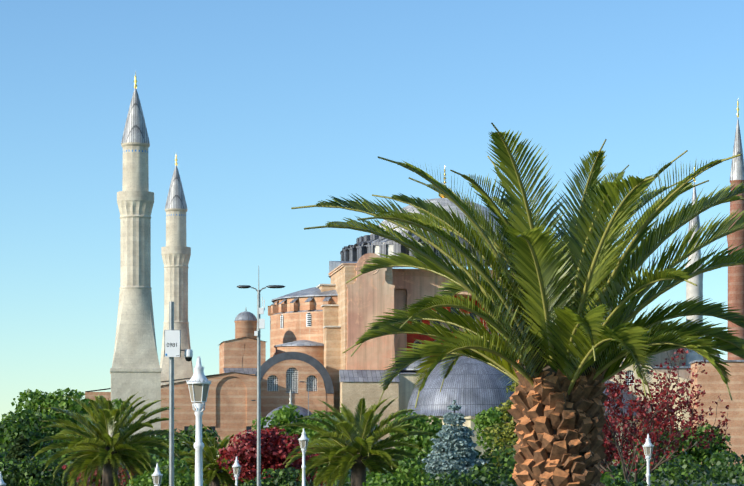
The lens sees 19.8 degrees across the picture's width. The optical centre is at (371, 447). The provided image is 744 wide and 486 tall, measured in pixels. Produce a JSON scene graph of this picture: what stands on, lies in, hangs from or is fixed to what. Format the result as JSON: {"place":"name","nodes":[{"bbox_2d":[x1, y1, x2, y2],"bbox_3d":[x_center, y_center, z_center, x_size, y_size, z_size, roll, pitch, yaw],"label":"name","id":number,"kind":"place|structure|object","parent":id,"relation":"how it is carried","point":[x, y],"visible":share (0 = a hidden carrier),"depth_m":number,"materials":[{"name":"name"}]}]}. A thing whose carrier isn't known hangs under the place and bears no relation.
{"place":"outdoors","nodes":[
{"label":"outdoors","id":0,"kind":"place"},
{"bbox_2d":[161,372,256,447],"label":"gable wall","id":1,"kind":"structure","parent":0,"point":[230,410],"depth_m":413.75,"materials":[{"name":"brick"}]},
{"bbox_2d":[255,352,333,392],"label":"arch","id":2,"kind":"structure","parent":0,"point":[318,366],"depth_m":418.51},
{"bbox_2d":[331,266,391,369],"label":"tower block","id":3,"kind":"structure","parent":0,"point":[340,278],"depth_m":418.88,"materials":[{"name":"beige stone"}]},
{"bbox_2d":[328,263,356,275],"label":"tower cornice","id":4,"kind":"structure","parent":3,"relation":"attached to","point":[336,269],"depth_m":421.31,"materials":[{"name":"beige stone"}]},
{"bbox_2d":[340,382,398,459],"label":"wall","id":5,"kind":"structure","parent":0,"point":[352,394],"depth_m":413.31,"materials":[{"name":"beige stone"}]},
{"bbox_2d":[0,0,743,420],"label":"sky","id":6,"kind":"structure","parent":0,"point":[265,108],"materials":[{"name":"blue"}]},
{"bbox_2d":[60,458,743,485],"bbox_3d":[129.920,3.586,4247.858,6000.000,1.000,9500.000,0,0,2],"label":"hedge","id":7,"kind":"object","parent":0,"point":[699,484],"depth_m":191.02,"materials":[{"name":"plant"}]},
{"bbox_2d":[0,472,5,485],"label":"lamp","id":8,"kind":"object","parent":7,"relation":"on","point":[2,483],"visible":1,"depth_m":75.22,"materials":[{"name":"white metal"}]},
{"bbox_2d":[2,434,36,480],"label":"bush","id":9,"kind":"object","parent":7,"relation":"on","point":[21,449],"visible":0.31,"depth_m":120.17,"materials":[{"name":"green plant"}]},
{"bbox_2d":[0,407,61,458],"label":"tree","id":10,"kind":"object","parent":7,"relation":"on","point":[12,429],"visible":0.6,"depth_m":180.21,"materials":[{"name":"green plant"}]},
{"bbox_2d":[0,456,80,485],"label":"shrub","id":11,"kind":"object","parent":7,"relation":"on","point":[18,474],"visible":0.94,"depth_m":109.20,"materials":[{"name":"green plant"}]},
{"bbox_2d":[1,387,88,462],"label":"tree","id":12,"kind":"object","parent":7,"relation":"on","point":[44,401],"visible":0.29,"depth_m":227.81,"materials":[{"name":"green plant"}]},
{"bbox_2d":[53,465,87,485],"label":"shrub","id":13,"kind":"object","parent":7,"relation":"on","point":[66,467],"visible":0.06,"depth_m":140.87,"materials":[{"name":"red plant"}]},
{"bbox_2d":[57,426,93,447],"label":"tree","id":14,"kind":"object","parent":7,"relation":"on","point":[74,435],"visible":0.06,"depth_m":199.53,"materials":[{"name":"green plant"}]},
{"bbox_2d":[68,398,134,425],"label":"tree","id":15,"kind":"object","parent":7,"relation":"on","point":[117,404],"visible":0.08,"depth_m":240.43,"materials":[{"name":"green plant"}]},
{"bbox_2d":[29,392,188,485],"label":"palm fronds","id":16,"kind":"object","parent":7,"relation":"on","point":[106,426],"visible":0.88,"depth_m":104.59,"materials":[{"name":"green plant"}]},
{"bbox_2d":[102,440,117,485],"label":"palm trunk","id":17,"kind":"object","parent":7,"relation":"on","point":[109,470],"visible":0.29,"depth_m":104.96,"materials":[{"name":"brown plant"}]},
{"bbox_2d":[76,459,147,485],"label":"shrub","id":18,"kind":"object","parent":7,"relation":"on","point":[123,479],"visible":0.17,"depth_m":118.82,"materials":[{"name":"green plant"}]},
{"bbox_2d":[110,72,161,435],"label":"minaret","id":19,"kind":"object","parent":7,"relation":"on","point":[135,368],"visible":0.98,"depth_m":347.82,"materials":[{"name":"stone"}]},
{"bbox_2d":[151,463,162,485],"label":"lamp","id":20,"kind":"object","parent":7,"relation":"on","point":[157,475],"visible":1,"depth_m":80.04,"materials":[{"name":"white metal"}]},
{"bbox_2d":[126,458,207,485],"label":"shrub","id":21,"kind":"object","parent":7,"relation":"on","point":[180,479],"visible":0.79,"depth_m":99.83,"materials":[{"name":"green plant"}]},
{"bbox_2d":[85,374,254,403],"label":"wall","id":22,"kind":"structure","parent":7,"relation":"on","point":[105,395],"depth_m":411.55,"materials":[{"name":"brick"}]},
{"bbox_2d":[85,337,265,391],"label":"roof edge","id":23,"kind":"object","parent":22,"relation":"on","point":[245,370],"visible":0.45,"depth_m":419.89,"materials":[{"name":"grey metal"}]},
{"bbox_2d":[160,155,192,385],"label":"minaret","id":24,"kind":"object","parent":7,"relation":"on","point":[176,253],"visible":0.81,"depth_m":441.29,"materials":[{"name":"stone"}]},
{"bbox_2d":[164,302,192,485],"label":"sign pole","id":25,"kind":"object","parent":7,"relation":"on","point":[172,343],"visible":1,"depth_m":59.98,"materials":[{"name":"white metal"}]},
{"bbox_2d":[142,424,220,467],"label":"tree","id":26,"kind":"object","parent":7,"relation":"on","point":[178,446],"visible":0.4,"depth_m":189.49,"materials":[{"name":"green plant"}]},
{"bbox_2d":[186,356,211,485],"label":"lamp","id":27,"kind":"object","parent":7,"relation":"on","point":[198,382],"visible":1,"depth_m":47.91,"materials":[{"name":"white metal"}]},
{"bbox_2d":[166,433,251,485],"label":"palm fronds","id":28,"kind":"object","parent":7,"relation":"on","point":[211,449],"visible":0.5,"depth_m":132.31,"materials":[{"name":"green plant"}]},
{"bbox_2d":[208,462,221,485],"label":"palm trunk","id":29,"kind":"object","parent":7,"relation":"on","point":[215,481],"visible":0.31,"depth_m":132.88,"materials":[{"name":"brown plant"}]},
{"bbox_2d":[232,456,240,485],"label":"lamp","id":30,"kind":"object","parent":7,"relation":"on","point":[236,466],"visible":1,"depth_m":95.00,"materials":[{"name":"white metal"}]},
{"bbox_2d":[219,337,265,373],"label":"block","id":31,"kind":"structure","parent":7,"relation":"on","point":[239,353],"depth_m":422.11,"materials":[{"name":"brick"}]},
{"bbox_2d":[234,320,256,338],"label":"turret","id":32,"kind":"object","parent":7,"relation":"on","point":[245,328],"visible":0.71,"depth_m":428.17,"materials":[{"name":"brick"}]},
{"bbox_2d":[235,310,256,320],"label":"dome","id":33,"kind":"structure","parent":32,"relation":"on","point":[245,315],"depth_m":428.56,"materials":[{"name":"grey metal"}]},
{"bbox_2d":[237,270,284,485],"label":"tall street light","id":34,"kind":"object","parent":7,"relation":"on","point":[260,323],"visible":1,"depth_m":87.97,"materials":[{"name":"grey metal"}]},
{"bbox_2d":[216,425,314,482],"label":"shrub","id":35,"kind":"object","parent":7,"relation":"on","point":[274,452],"visible":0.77,"depth_m":118.92,"materials":[{"name":"red plant"}]},
{"bbox_2d":[239,466,308,485],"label":"shrub","id":36,"kind":"object","parent":7,"relation":"on","point":[285,477],"visible":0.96,"depth_m":94.69,"materials":[{"name":"green plant"}]},
{"bbox_2d":[263,405,312,427],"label":"dome","id":37,"kind":"structure","parent":7,"relation":"on","point":[303,411],"depth_m":402.98,"materials":[{"name":"beige paint"}]},
{"bbox_2d":[252,404,323,445],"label":"tree","id":38,"kind":"object","parent":7,"relation":"on","point":[283,416],"visible":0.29,"depth_m":229.30,"materials":[{"name":"green plant"}]},
{"bbox_2d":[261,359,325,417],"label":"arched wall","id":39,"kind":"structure","parent":7,"relation":"on","point":[280,380],"depth_m":418.46,"materials":[{"name":"brick"}]},
{"bbox_2d":[276,346,323,365],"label":"wall","id":40,"kind":"structure","parent":7,"relation":"on","point":[316,352],"depth_m":427.49,"materials":[{"name":"brick"}]},
{"bbox_2d":[270,296,336,357],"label":"wall","id":41,"kind":"structure","parent":7,"relation":"on","point":[294,328],"depth_m":433.17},
{"bbox_2d":[280,312,310,327],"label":"window","id":42,"kind":"structure","parent":41,"relation":"attached to","point":[308,319],"depth_m":431.17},
{"bbox_2d":[274,340,323,347],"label":"roof","id":43,"kind":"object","parent":41,"relation":"attached to","point":[303,343],"visible":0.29,"depth_m":428.24,"materials":[{"name":"grey metal"}]},
{"bbox_2d":[268,301,330,315],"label":"semi fins","id":44,"kind":"object","parent":41,"relation":"attached to","point":[274,309],"visible":0.4,"depth_m":436.32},
{"bbox_2d":[272,297,330,304],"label":"fin tops","id":45,"kind":"object","parent":44,"relation":"on","point":[309,299],"visible":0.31,"depth_m":431.46,"materials":[{"name":"grey metal"}]},
{"bbox_2d":[272,287,337,314],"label":"roof","id":46,"kind":"structure","parent":41,"relation":"on","point":[311,292],"depth_m":433.93,"materials":[{"name":"grey metal"}]},
{"bbox_2d":[298,428,308,485],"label":"lamp","id":47,"kind":"object","parent":7,"relation":"on","point":[303,440],"visible":1,"depth_m":84.91,"materials":[{"name":"white metal"}]},
{"bbox_2d":[300,381,308,415],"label":"drainpipe","id":48,"kind":"object","parent":7,"relation":"on","point":[308,396],"visible":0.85,"depth_m":300.21,"materials":[{"name":"grey metal"}]},
{"bbox_2d":[286,443,334,485],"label":"shrub","id":49,"kind":"object","parent":7,"relation":"on","point":[312,478],"visible":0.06,"depth_m":134.63,"materials":[{"name":"green plant"}]},
{"bbox_2d":[318,285,340,412],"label":"buttress","id":50,"kind":"structure","parent":7,"relation":"on","point":[332,348],"depth_m":423.47,"materials":[{"name":"brick"}]},
{"bbox_2d":[316,284,340,327],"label":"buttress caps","id":51,"kind":"object","parent":50,"relation":"on","point":[319,285],"visible":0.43,"depth_m":427.09,"materials":[{"name":"grey stone"}]},
{"bbox_2d":[326,393,333,415],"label":"wall","id":52,"kind":"structure","parent":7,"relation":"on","point":[329,398],"depth_m":419.33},
{"bbox_2d":[310,449,368,485],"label":"shrub","id":53,"kind":"object","parent":7,"relation":"on","point":[318,468],"visible":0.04,"depth_m":119.54,"materials":[{"name":"green plant"}]},
{"bbox_2d":[306,410,377,444],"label":"tree","id":54,"kind":"object","parent":7,"relation":"on","point":[319,416],"visible":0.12,"depth_m":218.61,"materials":[{"name":"green plant"}]},
{"bbox_2d":[350,450,366,485],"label":"palm trunk","id":55,"kind":"object","parent":7,"relation":"on","point":[358,473],"visible":0.42,"depth_m":104.58,"materials":[{"name":"brown plant"}]},
{"bbox_2d":[279,396,439,485],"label":"palm fronds","id":56,"kind":"object","parent":7,"relation":"on","point":[338,459],"visible":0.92,"depth_m":104.12,"materials":[{"name":"green plant"}]},
{"bbox_2d":[329,261,399,381],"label":"roof","id":57,"kind":"structure","parent":7,"relation":"on","point":[360,375],"depth_m":414.84,"materials":[{"name":"grey metal"}]},
{"bbox_2d":[346,253,394,369],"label":"tower","id":58,"kind":"structure","parent":57,"relation":"attached to","point":[370,296],"depth_m":416.21,"materials":[{"name":"pink paint"}]},
{"bbox_2d":[0,446,743,485],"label":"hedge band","id":59,"kind":"object","parent":7,"relation":"on","point":[696,470],"visible":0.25,"depth_m":155.86,"materials":[{"name":"green plant"}]},
{"bbox_2d":[362,457,445,485],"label":"shrub","id":60,"kind":"object","parent":7,"relation":"on","point":[417,478],"visible":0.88,"depth_m":89.44,"materials":[{"name":"green plant"}]},
{"bbox_2d":[386,411,472,460],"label":"tree","id":61,"kind":"object","parent":7,"relation":"on","point":[425,442],"visible":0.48,"depth_m":198.63,"materials":[{"name":"green plant"}]},
{"bbox_2d":[421,400,489,485],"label":"blue spruce","id":62,"kind":"object","parent":7,"relation":"on","point":[454,446],"visible":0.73,"depth_m":148.86,"materials":[{"name":"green plant"}]},
{"bbox_2d":[407,356,514,458],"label":"dome","id":63,"kind":"structure","parent":7,"relation":"on","point":[472,387],"depth_m":390.23,"materials":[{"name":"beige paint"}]},
{"bbox_2d":[430,463,509,485],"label":"shrub","id":64,"kind":"object","parent":7,"relation":"on","point":[485,474],"visible":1,"depth_m":84.10,"materials":[{"name":"green plant"}]},
{"bbox_2d":[471,406,516,449],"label":"tree","id":65,"kind":"object","parent":7,"relation":"on","point":[484,418],"visible":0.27,"depth_m":228.46,"materials":[{"name":"green plant"}]},
{"bbox_2d":[291,123,743,485],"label":"palm tree","id":66,"kind":"object","parent":7,"relation":"on","point":[567,291],"depth_m":28.10,"materials":[{"name":"green plant"}]},
{"bbox_2d":[478,379,615,475],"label":"bush","id":67,"kind":"object","parent":7,"relation":"on","point":[506,434],"visible":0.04,"depth_m":168.99,"materials":[{"name":"green plant"}]},
{"bbox_2d":[600,472,632,485],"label":"shrub","id":68,"kind":"object","parent":7,"relation":"on","point":[607,480],"visible":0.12,"depth_m":68.73,"materials":[{"name":"green plant"}]},
{"bbox_2d":[599,392,638,475],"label":"judas tree","id":69,"kind":"object","parent":7,"relation":"on","point":[609,454],"visible":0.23,"depth_m":108.19,"materials":[{"name":"red plant"}]},
{"bbox_2d":[603,380,643,464],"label":"murad tomb","id":70,"kind":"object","parent":7,"relation":"on","point":[627,396],"visible":0.04,"depth_m":386.49,"materials":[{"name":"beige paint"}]},
{"bbox_2d":[605,478,659,485],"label":"shrub","id":71,"kind":"object","parent":7,"relation":"on","point":[637,483],"visible":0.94,"depth_m":59.81,"materials":[{"name":"green plant"}]},
{"bbox_2d":[642,434,653,485],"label":"lamp","id":72,"kind":"object","parent":7,"relation":"on","point":[647,446],"visible":1,"depth_m":79.50,"materials":[{"name":"white metal"}]},
{"bbox_2d":[610,360,690,460],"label":"tomb portico","id":73,"kind":"structure","parent":7,"relation":"on","point":[630,370],"depth_m":390.42,"materials":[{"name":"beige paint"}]},
{"bbox_2d":[599,323,729,481],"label":"judas tree","id":74,"kind":"object","parent":7,"relation":"on","point":[656,420],"visible":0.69,"depth_m":88.31,"materials":[{"name":"red plant"}]},
{"bbox_2d":[625,326,708,379],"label":"blocks","id":75,"kind":"structure","parent":7,"relation":"on","point":[661,357],"depth_m":441.27,"materials":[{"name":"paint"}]},
{"bbox_2d":[625,326,690,367],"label":"block roofs","id":76,"kind":"structure","parent":75,"relation":"on","point":[672,366],"depth_m":424.96,"materials":[{"name":"grey metal"}]},
{"bbox_2d":[627,422,732,480],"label":"bush","id":77,"kind":"object","parent":7,"relation":"on","point":[700,453],"visible":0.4,"depth_m":196.79,"materials":[{"name":"green plant"}]},
{"bbox_2d":[685,166,703,365],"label":"minaret","id":78,"kind":"object","parent":7,"relation":"on","point":[693,291],"visible":0.38,"depth_m":436.77,"materials":[{"name":"grey stone"}]},
{"bbox_2d":[691,362,743,464],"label":"wall","id":79,"kind":"structure","parent":7,"relation":"on","point":[712,384],"depth_m":378.07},
{"bbox_2d":[689,349,743,363],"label":"coping","id":80,"kind":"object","parent":79,"relation":"on","point":[694,361],"depth_m":377.87,"materials":[{"name":"grey metal"}]},
{"bbox_2d":[727,101,743,359],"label":"minaret","id":81,"kind":"object","parent":7,"relation":"on","point":[735,285],"visible":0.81,"depth_m":378.65,"materials":[{"name":"red brick"}]},
{"bbox_2d":[398,374,424,460],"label":"aisle wall","id":82,"kind":"structure","parent":0,"point":[407,382],"depth_m":416.65,"materials":[{"name":"beige stone"}]},
{"bbox_2d":[396,359,444,373],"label":"roof","id":83,"kind":"structure","parent":82,"relation":"on","point":[408,372],"depth_m":419.37,"materials":[{"name":"grey metal"}]},
{"bbox_2d":[394,284,405,340],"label":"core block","id":84,"kind":"structure","parent":83,"relation":"on","point":[399,286],"depth_m":430.08,"materials":[{"name":"pink paint"}]},
{"bbox_2d":[328,234,509,277],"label":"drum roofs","id":85,"kind":"structure","parent":84,"relation":"on","point":[383,241],"depth_m":432.96,"materials":[{"name":"grey metal"}]},
{"bbox_2d":[371,198,501,234],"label":"dome","id":86,"kind":"structure","parent":85,"relation":"on","point":[443,202],"depth_m":440.34,"materials":[{"name":"grey metal"}]},
{"bbox_2d":[439,167,446,197],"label":"finial","id":87,"kind":"object","parent":86,"relation":"on","point":[441,196],"visible":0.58,"depth_m":449.36,"materials":[{"name":"gold metal"}]},
{"bbox_2d":[395,356,438,369],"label":"aisle dome","id":88,"kind":"structure","parent":83,"relation":"on","point":[412,365],"depth_m":418.21,"materials":[{"name":"grey metal"}]},
{"bbox_2d":[407,296,499,356],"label":"tympanum","id":89,"kind":"object","parent":83,"relation":"on","point":[410,337],"depth_m":436.85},
{"bbox_2d":[392,269,520,361],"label":"front wall","id":90,"kind":"structure","parent":83,"relation":"on","point":[418,283],"depth_m":430.81,"materials":[{"name":"pink paint"}]},
{"bbox_2d":[340,230,509,264],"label":"drum piers","id":91,"kind":"structure","parent":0,"point":[349,253],"depth_m":434.48,"materials":[{"name":"grey stone"}]},
{"bbox_2d":[371,242,507,265],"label":"windows","id":92,"kind":"structure","parent":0,"point":[389,249],"depth_m":431.85,"materials":[{"name":"white glass"}]},
{"bbox_2d":[408,248,484,260],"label":"windows","id":93,"kind":"structure","parent":92,"relation":"in","point":[437,251],"depth_m":430.80,"materials":[{"name":"grey glass"}]}
]}

